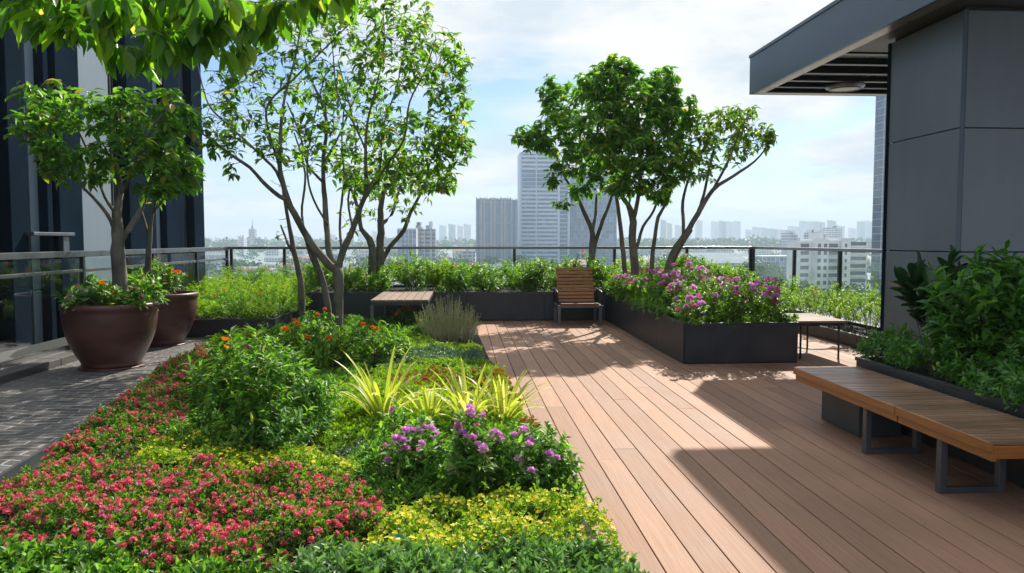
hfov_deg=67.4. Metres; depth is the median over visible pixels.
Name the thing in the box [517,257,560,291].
hedge shrub
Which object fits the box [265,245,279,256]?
building
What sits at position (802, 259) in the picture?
window
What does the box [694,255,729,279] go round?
hedge shrub
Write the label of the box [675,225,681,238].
tower block
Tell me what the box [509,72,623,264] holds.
garden tree
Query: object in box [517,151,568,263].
office tower
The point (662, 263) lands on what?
hedge shrub
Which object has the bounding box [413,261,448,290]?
hedge shrub
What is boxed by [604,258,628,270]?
hedge shrub
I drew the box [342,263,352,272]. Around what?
building
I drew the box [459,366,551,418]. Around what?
golden blade plant
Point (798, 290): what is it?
lime shrub
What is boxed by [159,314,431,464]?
mixed cover
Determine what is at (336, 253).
building
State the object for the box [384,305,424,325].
flower bush
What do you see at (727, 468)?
deck
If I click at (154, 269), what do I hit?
pot flower plant
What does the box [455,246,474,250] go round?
building
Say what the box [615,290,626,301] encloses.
edging plant
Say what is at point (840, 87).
ceiling lamp
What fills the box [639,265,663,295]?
flowering shrub
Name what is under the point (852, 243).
balcony door
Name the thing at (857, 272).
balcony door
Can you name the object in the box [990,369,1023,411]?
dark shrub
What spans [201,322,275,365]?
shrub
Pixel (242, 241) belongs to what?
tower block
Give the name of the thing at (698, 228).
tower block
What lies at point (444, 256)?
building
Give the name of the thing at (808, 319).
side table
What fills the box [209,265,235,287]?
feathery plant
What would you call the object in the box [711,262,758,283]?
hedge shrub
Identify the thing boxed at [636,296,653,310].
edging plant
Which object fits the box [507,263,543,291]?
hedge shrub
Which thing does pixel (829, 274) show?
window
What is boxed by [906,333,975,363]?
dark shrub
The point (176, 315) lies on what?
plant pot
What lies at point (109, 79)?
window
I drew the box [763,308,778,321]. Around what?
edging plant
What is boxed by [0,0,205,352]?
dark tower
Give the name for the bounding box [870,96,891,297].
office tower
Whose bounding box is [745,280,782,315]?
flowering shrub
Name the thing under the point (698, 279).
flowering shrub
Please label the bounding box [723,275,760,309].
flowering shrub
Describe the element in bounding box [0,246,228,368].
glass railing
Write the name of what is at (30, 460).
edging strip
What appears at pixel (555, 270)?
hedge shrub
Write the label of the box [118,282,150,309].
pot flower plant
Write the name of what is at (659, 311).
edging plant
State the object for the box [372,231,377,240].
tower block
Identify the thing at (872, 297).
lime shrub
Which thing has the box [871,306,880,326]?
lime shrub
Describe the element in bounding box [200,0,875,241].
sky
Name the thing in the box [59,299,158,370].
plant pot
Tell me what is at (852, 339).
planter box
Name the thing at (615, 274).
flowering shrub
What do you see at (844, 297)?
lime shrub
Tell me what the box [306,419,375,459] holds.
sage cover
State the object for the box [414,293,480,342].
silver bush
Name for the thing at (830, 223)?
tower block
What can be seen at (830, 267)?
window
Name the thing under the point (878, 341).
dark shrub
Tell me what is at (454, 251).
building
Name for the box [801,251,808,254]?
window
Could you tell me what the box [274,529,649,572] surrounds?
leafy cover
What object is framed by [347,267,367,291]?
hedge shrub
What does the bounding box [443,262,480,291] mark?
hedge shrub
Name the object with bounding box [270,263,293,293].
feathery plant
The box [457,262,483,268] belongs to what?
building
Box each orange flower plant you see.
[254,319,310,352]
[285,312,327,345]
[301,307,339,334]
[301,321,367,367]
[344,325,403,370]
[356,319,414,366]
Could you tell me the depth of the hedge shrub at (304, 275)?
16.10 m
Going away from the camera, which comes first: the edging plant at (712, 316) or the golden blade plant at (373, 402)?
the golden blade plant at (373, 402)
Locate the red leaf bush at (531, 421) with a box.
[512,414,543,433]
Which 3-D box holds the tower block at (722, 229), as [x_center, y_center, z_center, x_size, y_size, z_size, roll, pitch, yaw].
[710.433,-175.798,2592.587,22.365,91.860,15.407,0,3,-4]
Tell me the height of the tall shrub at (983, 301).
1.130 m
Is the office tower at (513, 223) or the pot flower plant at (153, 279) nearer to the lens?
the pot flower plant at (153, 279)
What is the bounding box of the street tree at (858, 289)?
[827,285,875,305]
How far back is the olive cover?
6.30 m
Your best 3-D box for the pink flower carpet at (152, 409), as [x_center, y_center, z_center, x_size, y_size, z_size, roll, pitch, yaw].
[-3.424,0.991,7.731,0.851,0.326,5.808,-1,4,-14]
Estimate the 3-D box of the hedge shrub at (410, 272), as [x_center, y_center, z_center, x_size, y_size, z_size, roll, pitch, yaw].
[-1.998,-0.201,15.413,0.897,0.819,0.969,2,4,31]
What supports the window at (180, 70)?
in the dark tower at (38, 213)
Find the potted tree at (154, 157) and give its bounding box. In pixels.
[3,78,206,301]
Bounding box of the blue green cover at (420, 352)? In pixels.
[376,341,485,370]
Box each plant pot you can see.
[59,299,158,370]
[147,290,197,347]
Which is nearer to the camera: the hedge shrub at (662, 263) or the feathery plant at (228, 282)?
the feathery plant at (228, 282)
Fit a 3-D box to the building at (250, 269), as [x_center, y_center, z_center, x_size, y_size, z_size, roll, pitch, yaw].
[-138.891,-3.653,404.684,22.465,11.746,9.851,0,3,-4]
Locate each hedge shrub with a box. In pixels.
[302,260,328,291]
[302,261,333,292]
[325,262,365,292]
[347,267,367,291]
[355,270,391,291]
[358,257,396,290]
[383,253,409,289]
[385,249,422,286]
[390,257,434,290]
[399,258,433,290]
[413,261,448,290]
[421,257,457,291]
[441,262,474,287]
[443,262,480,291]
[447,265,474,290]
[467,263,507,289]
[467,264,500,291]
[474,259,506,286]
[494,259,521,288]
[499,264,525,291]
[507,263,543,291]
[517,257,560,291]
[521,255,555,291]
[545,256,583,289]
[545,260,570,288]
[555,249,595,291]
[582,256,621,290]
[586,262,607,290]
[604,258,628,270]
[613,263,643,275]
[627,258,649,273]
[645,256,666,268]
[660,253,700,271]
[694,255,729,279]
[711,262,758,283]
[716,261,744,274]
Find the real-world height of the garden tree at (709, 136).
3.358 m
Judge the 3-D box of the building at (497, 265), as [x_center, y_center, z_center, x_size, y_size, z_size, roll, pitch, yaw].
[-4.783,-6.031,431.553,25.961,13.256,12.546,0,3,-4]
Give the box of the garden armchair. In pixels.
[553,268,602,325]
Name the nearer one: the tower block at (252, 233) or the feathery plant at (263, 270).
the feathery plant at (263, 270)
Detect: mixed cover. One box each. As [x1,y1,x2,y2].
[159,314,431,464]
[348,417,588,511]
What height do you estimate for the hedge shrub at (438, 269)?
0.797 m
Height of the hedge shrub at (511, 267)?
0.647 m
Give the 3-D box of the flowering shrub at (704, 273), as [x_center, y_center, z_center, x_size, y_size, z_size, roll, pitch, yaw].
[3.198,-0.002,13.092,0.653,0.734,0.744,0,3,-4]
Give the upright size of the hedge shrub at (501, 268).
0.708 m
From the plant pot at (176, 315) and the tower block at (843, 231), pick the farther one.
the tower block at (843, 231)
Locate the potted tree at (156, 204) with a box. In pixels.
[141,151,205,276]
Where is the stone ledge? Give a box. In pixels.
[0,344,77,384]
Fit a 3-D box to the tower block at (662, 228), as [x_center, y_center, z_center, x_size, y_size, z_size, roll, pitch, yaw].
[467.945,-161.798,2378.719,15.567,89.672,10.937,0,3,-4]
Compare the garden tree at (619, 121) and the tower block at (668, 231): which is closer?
the garden tree at (619, 121)
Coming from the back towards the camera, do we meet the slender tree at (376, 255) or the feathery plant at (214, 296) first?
the slender tree at (376, 255)
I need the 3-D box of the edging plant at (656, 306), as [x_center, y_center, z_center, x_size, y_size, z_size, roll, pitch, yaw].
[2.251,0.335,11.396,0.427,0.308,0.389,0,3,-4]
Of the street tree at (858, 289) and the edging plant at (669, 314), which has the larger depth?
the street tree at (858, 289)
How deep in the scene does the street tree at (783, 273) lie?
353.96 m
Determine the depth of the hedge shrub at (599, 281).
16.50 m
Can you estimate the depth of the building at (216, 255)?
816.44 m
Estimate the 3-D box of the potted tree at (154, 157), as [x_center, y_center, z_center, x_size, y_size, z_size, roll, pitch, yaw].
[-4.934,-1.144,9.499,2.307,2.706,1.433,0,3,-4]
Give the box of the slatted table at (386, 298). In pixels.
[370,291,433,326]
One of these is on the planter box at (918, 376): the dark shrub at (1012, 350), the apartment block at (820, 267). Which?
the dark shrub at (1012, 350)
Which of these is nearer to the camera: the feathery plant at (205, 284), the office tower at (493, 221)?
the feathery plant at (205, 284)
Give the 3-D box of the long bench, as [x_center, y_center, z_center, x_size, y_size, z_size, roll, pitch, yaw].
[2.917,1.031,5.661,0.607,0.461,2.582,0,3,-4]
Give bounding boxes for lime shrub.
[764,286,804,312]
[781,274,805,312]
[782,286,819,312]
[783,280,824,312]
[794,281,827,312]
[807,285,837,314]
[809,295,842,327]
[824,280,854,317]
[829,287,873,332]
[835,292,868,328]
[843,287,880,336]
[859,282,880,331]
[867,297,880,327]
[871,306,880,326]
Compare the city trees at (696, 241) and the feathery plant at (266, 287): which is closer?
the feathery plant at (266, 287)
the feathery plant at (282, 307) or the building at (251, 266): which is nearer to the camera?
the feathery plant at (282, 307)
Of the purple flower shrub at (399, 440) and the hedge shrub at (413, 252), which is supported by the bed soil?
the purple flower shrub at (399, 440)
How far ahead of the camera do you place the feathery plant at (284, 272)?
17.11 m
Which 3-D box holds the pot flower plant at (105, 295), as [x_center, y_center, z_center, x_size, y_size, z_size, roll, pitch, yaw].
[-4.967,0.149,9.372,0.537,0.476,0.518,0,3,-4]
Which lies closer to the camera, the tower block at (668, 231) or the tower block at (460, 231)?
the tower block at (668, 231)
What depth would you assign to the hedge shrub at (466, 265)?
17.04 m
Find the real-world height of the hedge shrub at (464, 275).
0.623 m
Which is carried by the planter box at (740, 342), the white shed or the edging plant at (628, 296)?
the edging plant at (628, 296)
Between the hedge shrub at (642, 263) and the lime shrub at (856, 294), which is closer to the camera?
the lime shrub at (856, 294)
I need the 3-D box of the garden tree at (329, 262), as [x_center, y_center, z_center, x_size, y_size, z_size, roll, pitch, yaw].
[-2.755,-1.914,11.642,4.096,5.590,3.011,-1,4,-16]
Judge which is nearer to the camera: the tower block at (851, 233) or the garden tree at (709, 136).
the garden tree at (709, 136)
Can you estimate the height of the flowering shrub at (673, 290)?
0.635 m
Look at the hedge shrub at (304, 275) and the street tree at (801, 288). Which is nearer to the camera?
the hedge shrub at (304, 275)
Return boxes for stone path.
[0,337,215,472]
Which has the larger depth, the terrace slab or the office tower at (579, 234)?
the office tower at (579, 234)
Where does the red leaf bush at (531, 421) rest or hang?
on the bed soil
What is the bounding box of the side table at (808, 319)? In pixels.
[786,313,847,358]
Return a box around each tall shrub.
[912,240,1023,369]
[961,243,1015,293]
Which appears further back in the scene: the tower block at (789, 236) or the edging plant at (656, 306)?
the tower block at (789, 236)
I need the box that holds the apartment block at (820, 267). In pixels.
[786,233,867,305]
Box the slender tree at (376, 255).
[335,123,444,274]
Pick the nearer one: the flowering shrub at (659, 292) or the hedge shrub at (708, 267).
the flowering shrub at (659, 292)
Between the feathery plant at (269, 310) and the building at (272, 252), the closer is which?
the feathery plant at (269, 310)
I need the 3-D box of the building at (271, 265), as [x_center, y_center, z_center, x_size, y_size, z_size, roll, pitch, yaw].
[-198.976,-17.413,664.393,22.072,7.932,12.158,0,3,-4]
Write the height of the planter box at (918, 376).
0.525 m
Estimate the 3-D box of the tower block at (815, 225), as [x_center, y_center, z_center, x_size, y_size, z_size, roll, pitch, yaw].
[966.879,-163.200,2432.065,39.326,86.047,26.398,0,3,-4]
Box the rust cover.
[372,364,523,403]
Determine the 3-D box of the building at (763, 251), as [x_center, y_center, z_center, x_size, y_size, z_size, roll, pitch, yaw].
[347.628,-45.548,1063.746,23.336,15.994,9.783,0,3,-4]
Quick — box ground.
[206,245,877,309]
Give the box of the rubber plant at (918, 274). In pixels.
[888,245,992,362]
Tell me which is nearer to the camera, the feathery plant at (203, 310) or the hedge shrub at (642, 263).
the feathery plant at (203, 310)
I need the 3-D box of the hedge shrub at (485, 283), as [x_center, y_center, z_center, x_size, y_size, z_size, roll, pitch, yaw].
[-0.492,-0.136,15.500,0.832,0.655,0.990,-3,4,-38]
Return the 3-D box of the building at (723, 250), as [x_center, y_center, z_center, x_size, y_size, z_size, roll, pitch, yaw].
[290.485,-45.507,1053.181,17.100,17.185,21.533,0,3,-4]
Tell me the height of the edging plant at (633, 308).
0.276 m
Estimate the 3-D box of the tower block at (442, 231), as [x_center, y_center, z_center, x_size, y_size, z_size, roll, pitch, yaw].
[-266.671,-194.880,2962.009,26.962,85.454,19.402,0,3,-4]
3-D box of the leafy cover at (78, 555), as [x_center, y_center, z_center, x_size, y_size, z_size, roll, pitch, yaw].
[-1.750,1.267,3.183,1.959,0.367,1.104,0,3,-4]
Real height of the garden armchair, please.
1.065 m
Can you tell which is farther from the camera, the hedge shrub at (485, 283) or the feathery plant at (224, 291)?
the hedge shrub at (485, 283)
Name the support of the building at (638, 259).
on the ground
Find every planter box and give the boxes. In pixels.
[186,300,305,336]
[306,284,637,320]
[606,294,798,363]
[770,309,879,352]
[855,356,1023,486]
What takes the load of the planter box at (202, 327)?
on the stone path
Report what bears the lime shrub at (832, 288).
on the planter box at (852, 339)
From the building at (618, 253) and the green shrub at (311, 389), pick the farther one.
the building at (618, 253)
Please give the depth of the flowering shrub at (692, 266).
13.69 m
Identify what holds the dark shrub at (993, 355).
on the planter box at (918, 376)
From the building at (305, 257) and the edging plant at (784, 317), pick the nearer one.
the edging plant at (784, 317)
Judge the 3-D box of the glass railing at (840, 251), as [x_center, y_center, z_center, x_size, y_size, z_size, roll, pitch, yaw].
[6.045,0.033,14.267,0.120,1.496,8.460,0,3,-4]
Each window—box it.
[107,72,115,213]
[179,62,188,289]
[800,258,808,261]
[800,266,808,269]
[800,273,807,276]
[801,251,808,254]
[828,273,836,276]
[829,251,837,254]
[829,266,836,269]
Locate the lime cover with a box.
[368,355,502,380]
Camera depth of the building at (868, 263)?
636.07 m
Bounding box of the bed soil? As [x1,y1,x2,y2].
[0,319,598,572]
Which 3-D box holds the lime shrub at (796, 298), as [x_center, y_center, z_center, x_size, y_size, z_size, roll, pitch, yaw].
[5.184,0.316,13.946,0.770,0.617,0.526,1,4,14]
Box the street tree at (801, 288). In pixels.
[796,285,828,305]
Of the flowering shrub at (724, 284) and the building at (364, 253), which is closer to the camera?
the flowering shrub at (724, 284)
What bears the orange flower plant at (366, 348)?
on the bed soil
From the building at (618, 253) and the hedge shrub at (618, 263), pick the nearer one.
the hedge shrub at (618, 263)
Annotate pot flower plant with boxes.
[51,286,93,308]
[61,283,99,316]
[80,272,111,303]
[87,280,122,305]
[115,271,169,309]
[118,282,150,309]
[132,255,181,291]
[142,271,168,294]
[156,264,187,294]
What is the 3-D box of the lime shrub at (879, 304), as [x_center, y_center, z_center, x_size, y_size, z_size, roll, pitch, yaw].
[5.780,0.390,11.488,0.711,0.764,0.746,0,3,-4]
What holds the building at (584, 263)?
on the ground
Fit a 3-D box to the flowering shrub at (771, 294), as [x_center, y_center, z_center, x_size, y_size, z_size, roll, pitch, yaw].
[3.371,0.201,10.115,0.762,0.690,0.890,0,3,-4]
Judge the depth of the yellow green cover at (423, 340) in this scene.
10.74 m
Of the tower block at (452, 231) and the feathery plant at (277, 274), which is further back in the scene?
the tower block at (452, 231)
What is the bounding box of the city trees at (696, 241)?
[205,234,880,304]
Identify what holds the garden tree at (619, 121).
on the planter box at (740, 342)
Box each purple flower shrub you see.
[373,396,444,481]
[398,402,513,495]
[482,416,584,494]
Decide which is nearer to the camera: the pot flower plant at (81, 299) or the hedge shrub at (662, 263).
the pot flower plant at (81, 299)
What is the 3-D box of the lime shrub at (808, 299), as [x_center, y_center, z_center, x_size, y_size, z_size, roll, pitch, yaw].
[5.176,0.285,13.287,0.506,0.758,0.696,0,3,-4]
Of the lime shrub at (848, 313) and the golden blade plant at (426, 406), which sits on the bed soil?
the golden blade plant at (426, 406)
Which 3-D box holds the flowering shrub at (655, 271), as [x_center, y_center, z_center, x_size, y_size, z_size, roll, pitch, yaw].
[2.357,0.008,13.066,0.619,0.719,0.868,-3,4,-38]
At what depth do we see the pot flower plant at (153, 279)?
11.52 m
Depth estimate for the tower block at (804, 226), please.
3144.49 m
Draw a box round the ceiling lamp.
[824,82,865,92]
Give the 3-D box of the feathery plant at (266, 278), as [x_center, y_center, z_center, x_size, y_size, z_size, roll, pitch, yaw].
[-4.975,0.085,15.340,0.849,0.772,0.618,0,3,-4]
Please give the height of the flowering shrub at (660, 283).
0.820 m
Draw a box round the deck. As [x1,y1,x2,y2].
[476,320,1023,572]
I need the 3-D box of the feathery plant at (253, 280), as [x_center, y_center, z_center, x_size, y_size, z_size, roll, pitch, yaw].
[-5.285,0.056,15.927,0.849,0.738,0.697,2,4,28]
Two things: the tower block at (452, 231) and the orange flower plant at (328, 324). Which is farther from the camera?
the tower block at (452, 231)
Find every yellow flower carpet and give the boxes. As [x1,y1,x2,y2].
[127,420,360,480]
[357,477,629,570]
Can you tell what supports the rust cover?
on the bed soil
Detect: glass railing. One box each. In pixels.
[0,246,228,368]
[228,246,751,282]
[751,246,888,326]
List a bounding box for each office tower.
[397,228,417,262]
[476,196,510,263]
[511,198,517,255]
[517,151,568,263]
[569,175,616,266]
[755,255,786,278]
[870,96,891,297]
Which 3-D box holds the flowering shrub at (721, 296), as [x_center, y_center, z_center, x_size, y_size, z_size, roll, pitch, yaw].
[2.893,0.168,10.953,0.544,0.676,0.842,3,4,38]
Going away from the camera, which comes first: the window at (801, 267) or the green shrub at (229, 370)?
the green shrub at (229, 370)
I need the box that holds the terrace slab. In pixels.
[0,307,879,360]
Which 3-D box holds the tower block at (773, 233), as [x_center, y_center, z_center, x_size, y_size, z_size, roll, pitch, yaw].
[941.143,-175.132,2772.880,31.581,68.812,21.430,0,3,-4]
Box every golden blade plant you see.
[326,346,446,417]
[384,377,471,421]
[420,359,514,421]
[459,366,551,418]
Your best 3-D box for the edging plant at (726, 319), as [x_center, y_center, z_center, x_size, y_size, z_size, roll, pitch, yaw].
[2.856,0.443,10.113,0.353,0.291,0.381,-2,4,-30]
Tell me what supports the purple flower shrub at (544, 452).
on the bed soil
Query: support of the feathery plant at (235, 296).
on the planter box at (202, 327)
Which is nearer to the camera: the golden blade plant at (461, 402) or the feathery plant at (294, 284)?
the golden blade plant at (461, 402)
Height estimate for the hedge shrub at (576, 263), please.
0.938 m
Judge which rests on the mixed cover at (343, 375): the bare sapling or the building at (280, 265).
the bare sapling
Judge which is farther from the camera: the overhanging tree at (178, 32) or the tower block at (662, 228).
the tower block at (662, 228)
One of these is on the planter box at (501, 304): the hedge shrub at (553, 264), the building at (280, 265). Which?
the hedge shrub at (553, 264)
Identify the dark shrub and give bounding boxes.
[852,322,921,366]
[883,332,995,378]
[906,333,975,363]
[932,351,1023,389]
[954,329,1022,371]
[958,359,1023,404]
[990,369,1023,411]
[993,329,1023,371]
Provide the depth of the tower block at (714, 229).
3304.28 m
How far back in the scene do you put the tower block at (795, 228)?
3201.02 m
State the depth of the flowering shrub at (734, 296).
9.99 m
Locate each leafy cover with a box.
[0,527,294,572]
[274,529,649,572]
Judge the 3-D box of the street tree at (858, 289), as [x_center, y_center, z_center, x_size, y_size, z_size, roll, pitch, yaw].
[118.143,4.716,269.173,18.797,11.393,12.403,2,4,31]
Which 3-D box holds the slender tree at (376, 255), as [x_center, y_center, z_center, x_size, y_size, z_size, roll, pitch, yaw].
[-2.501,-1.714,15.868,2.350,3.455,1.429,1,4,18]
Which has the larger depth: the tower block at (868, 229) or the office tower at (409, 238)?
the tower block at (868, 229)
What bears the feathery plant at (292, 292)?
on the planter box at (202, 327)
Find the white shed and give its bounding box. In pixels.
[688,252,747,275]
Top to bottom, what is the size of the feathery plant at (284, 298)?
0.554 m
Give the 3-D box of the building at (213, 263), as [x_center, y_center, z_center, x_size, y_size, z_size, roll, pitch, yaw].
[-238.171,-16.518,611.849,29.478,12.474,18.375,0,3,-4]
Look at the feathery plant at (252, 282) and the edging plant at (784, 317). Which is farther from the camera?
the feathery plant at (252, 282)
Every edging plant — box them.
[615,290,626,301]
[623,293,635,302]
[629,296,649,311]
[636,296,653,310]
[639,297,652,314]
[648,299,672,313]
[655,305,671,321]
[665,306,675,317]
[674,311,696,322]
[696,310,721,322]
[716,309,746,327]
[737,312,765,321]
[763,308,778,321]
[770,307,799,321]
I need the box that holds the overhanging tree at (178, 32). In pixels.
[0,0,359,84]
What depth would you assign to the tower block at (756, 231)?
3108.97 m
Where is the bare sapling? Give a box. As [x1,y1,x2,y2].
[270,170,308,322]
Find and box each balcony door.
[850,257,865,259]
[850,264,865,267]
[850,271,865,274]
[850,279,864,281]
[851,242,865,244]
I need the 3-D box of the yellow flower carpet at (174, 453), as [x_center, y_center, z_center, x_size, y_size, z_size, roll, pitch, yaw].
[-1.798,1.121,5.279,1.665,0.308,0.903,0,3,1]
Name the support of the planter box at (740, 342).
on the deck
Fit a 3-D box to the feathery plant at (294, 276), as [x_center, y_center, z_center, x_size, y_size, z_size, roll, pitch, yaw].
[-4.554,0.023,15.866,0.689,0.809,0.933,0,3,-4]
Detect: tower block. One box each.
[239,235,246,255]
[249,221,256,253]
[358,232,366,242]
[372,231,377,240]
[416,221,435,263]
[439,225,445,240]
[448,224,455,246]
[457,225,462,238]
[464,224,470,239]
[660,220,665,239]
[666,223,671,240]
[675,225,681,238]
[695,220,702,238]
[711,221,718,238]
[718,221,726,237]
[726,221,733,238]
[733,221,740,239]
[745,229,751,238]
[752,227,759,237]
[760,227,767,238]
[768,228,777,239]
[778,229,784,239]
[781,230,797,254]
[787,226,798,237]
[799,221,809,238]
[804,230,824,238]
[810,221,824,231]
[823,225,841,237]
[827,220,835,226]
[838,225,844,237]
[848,228,855,239]
[856,221,865,240]
[863,221,871,239]
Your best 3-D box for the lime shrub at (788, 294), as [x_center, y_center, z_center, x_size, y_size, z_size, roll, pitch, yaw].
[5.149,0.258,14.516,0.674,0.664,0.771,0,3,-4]
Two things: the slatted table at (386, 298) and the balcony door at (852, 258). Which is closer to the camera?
the slatted table at (386, 298)
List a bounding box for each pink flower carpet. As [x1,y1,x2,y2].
[0,443,389,572]
[38,343,211,481]
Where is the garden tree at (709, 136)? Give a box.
[664,104,778,273]
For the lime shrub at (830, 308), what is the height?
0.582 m
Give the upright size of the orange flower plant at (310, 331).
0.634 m
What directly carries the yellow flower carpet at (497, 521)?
on the bed soil
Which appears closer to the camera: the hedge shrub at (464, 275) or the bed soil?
the bed soil
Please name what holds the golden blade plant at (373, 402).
on the bed soil
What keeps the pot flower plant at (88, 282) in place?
on the plant pot at (113, 337)
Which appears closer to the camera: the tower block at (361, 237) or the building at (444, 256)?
the building at (444, 256)
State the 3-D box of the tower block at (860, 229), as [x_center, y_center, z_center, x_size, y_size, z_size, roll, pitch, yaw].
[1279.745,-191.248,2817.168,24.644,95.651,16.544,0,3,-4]
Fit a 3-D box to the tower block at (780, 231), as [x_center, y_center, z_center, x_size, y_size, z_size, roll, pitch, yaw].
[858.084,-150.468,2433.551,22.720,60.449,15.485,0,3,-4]
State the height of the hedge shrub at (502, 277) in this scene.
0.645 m
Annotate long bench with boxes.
[793,367,1023,493]
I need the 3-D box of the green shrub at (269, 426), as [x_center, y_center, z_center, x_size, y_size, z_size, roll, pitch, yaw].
[-1.740,0.961,5.505,0.882,0.608,0.688,1,4,18]
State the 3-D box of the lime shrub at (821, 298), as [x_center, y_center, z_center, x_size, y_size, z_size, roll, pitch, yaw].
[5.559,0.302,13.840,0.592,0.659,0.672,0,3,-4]
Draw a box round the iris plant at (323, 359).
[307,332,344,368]
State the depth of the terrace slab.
11.94 m
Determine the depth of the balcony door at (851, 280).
312.04 m
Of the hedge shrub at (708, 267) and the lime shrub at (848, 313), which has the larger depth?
the hedge shrub at (708, 267)
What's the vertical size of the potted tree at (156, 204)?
2.084 m
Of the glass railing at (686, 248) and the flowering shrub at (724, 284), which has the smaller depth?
the flowering shrub at (724, 284)
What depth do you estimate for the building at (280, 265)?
567.44 m
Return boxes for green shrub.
[179,326,300,432]
[200,377,324,454]
[226,343,347,436]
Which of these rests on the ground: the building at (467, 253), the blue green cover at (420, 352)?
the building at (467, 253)
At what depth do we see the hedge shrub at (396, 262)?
16.86 m
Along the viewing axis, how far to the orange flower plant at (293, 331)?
9.84 m
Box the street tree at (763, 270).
[732,259,776,279]
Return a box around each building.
[205,258,229,273]
[206,252,229,259]
[229,268,270,271]
[238,266,263,267]
[264,256,289,261]
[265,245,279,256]
[267,262,280,267]
[279,263,312,273]
[291,249,305,255]
[291,255,309,260]
[320,251,338,261]
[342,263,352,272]
[360,249,384,261]
[440,254,450,260]
[452,249,465,258]
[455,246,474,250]
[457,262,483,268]
[461,249,474,261]
[480,264,525,272]
[568,260,587,267]
[612,259,649,264]
[617,249,638,258]
[638,249,647,254]
[655,249,681,260]
[689,249,706,251]
[715,249,732,251]
[749,0,1023,355]
[755,249,771,254]
[867,257,869,271]
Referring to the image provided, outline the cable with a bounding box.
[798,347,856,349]
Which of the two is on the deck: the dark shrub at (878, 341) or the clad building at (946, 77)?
the clad building at (946, 77)
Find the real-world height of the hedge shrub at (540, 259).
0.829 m
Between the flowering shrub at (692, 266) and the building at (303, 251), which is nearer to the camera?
the flowering shrub at (692, 266)
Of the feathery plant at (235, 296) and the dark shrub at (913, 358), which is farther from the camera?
the feathery plant at (235, 296)
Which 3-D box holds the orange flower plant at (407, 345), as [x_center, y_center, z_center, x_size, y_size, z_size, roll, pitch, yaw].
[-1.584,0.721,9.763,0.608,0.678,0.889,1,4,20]
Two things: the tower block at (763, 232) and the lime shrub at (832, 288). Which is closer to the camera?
the lime shrub at (832, 288)
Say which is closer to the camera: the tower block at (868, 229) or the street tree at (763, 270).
the street tree at (763, 270)
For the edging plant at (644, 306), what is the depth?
12.03 m
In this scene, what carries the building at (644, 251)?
on the ground
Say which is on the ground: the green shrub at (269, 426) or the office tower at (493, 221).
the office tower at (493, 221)
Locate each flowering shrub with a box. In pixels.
[605,273,639,293]
[607,270,626,288]
[614,273,648,297]
[626,266,661,299]
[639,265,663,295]
[645,263,689,308]
[651,275,672,303]
[659,278,713,316]
[667,277,728,326]
[678,259,708,275]
[678,270,727,314]
[688,265,712,281]
[697,276,732,314]
[705,273,763,320]
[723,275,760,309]
[739,276,796,322]
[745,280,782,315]
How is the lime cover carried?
on the bed soil
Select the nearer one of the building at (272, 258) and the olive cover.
the olive cover
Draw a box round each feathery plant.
[182,286,199,301]
[188,279,218,297]
[193,268,244,291]
[195,297,221,318]
[197,275,227,291]
[198,284,233,304]
[198,292,231,318]
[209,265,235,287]
[209,299,264,319]
[215,279,253,294]
[216,282,246,305]
[216,289,255,318]
[226,265,259,284]
[226,286,266,313]
[235,266,269,284]
[237,271,264,293]
[239,297,282,318]
[241,272,283,294]
[249,263,280,284]
[249,281,282,306]
[253,292,296,316]
[256,268,283,288]
[264,286,311,313]
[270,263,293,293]
[272,268,293,287]
[272,281,311,310]
[275,271,304,305]
[275,277,312,298]
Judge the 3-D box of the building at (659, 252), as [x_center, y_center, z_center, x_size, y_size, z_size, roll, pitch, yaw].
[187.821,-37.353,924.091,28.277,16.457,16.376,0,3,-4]
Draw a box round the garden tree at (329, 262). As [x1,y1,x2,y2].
[186,0,477,331]
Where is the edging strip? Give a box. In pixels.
[0,335,247,482]
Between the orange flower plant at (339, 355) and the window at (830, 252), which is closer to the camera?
the orange flower plant at (339, 355)
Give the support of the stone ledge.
on the terrace slab
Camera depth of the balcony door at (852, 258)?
311.50 m
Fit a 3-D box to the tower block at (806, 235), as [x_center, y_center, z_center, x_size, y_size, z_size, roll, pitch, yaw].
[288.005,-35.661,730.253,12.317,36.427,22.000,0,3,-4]
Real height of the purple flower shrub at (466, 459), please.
0.611 m
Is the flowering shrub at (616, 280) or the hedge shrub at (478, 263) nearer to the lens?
the flowering shrub at (616, 280)
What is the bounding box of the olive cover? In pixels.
[303,375,530,456]
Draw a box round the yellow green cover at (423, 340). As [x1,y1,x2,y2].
[405,333,483,351]
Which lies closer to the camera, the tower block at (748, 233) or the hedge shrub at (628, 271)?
the hedge shrub at (628, 271)
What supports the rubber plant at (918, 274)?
on the planter box at (918, 376)
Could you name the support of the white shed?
on the ground
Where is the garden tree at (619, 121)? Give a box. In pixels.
[572,53,703,277]
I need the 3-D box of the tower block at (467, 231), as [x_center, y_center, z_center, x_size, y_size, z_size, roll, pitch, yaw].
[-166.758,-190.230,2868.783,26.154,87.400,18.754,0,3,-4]
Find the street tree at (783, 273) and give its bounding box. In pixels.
[758,261,785,281]
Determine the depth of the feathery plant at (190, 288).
14.09 m
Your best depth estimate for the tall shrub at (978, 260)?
6.43 m
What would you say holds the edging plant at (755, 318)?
on the planter box at (740, 342)

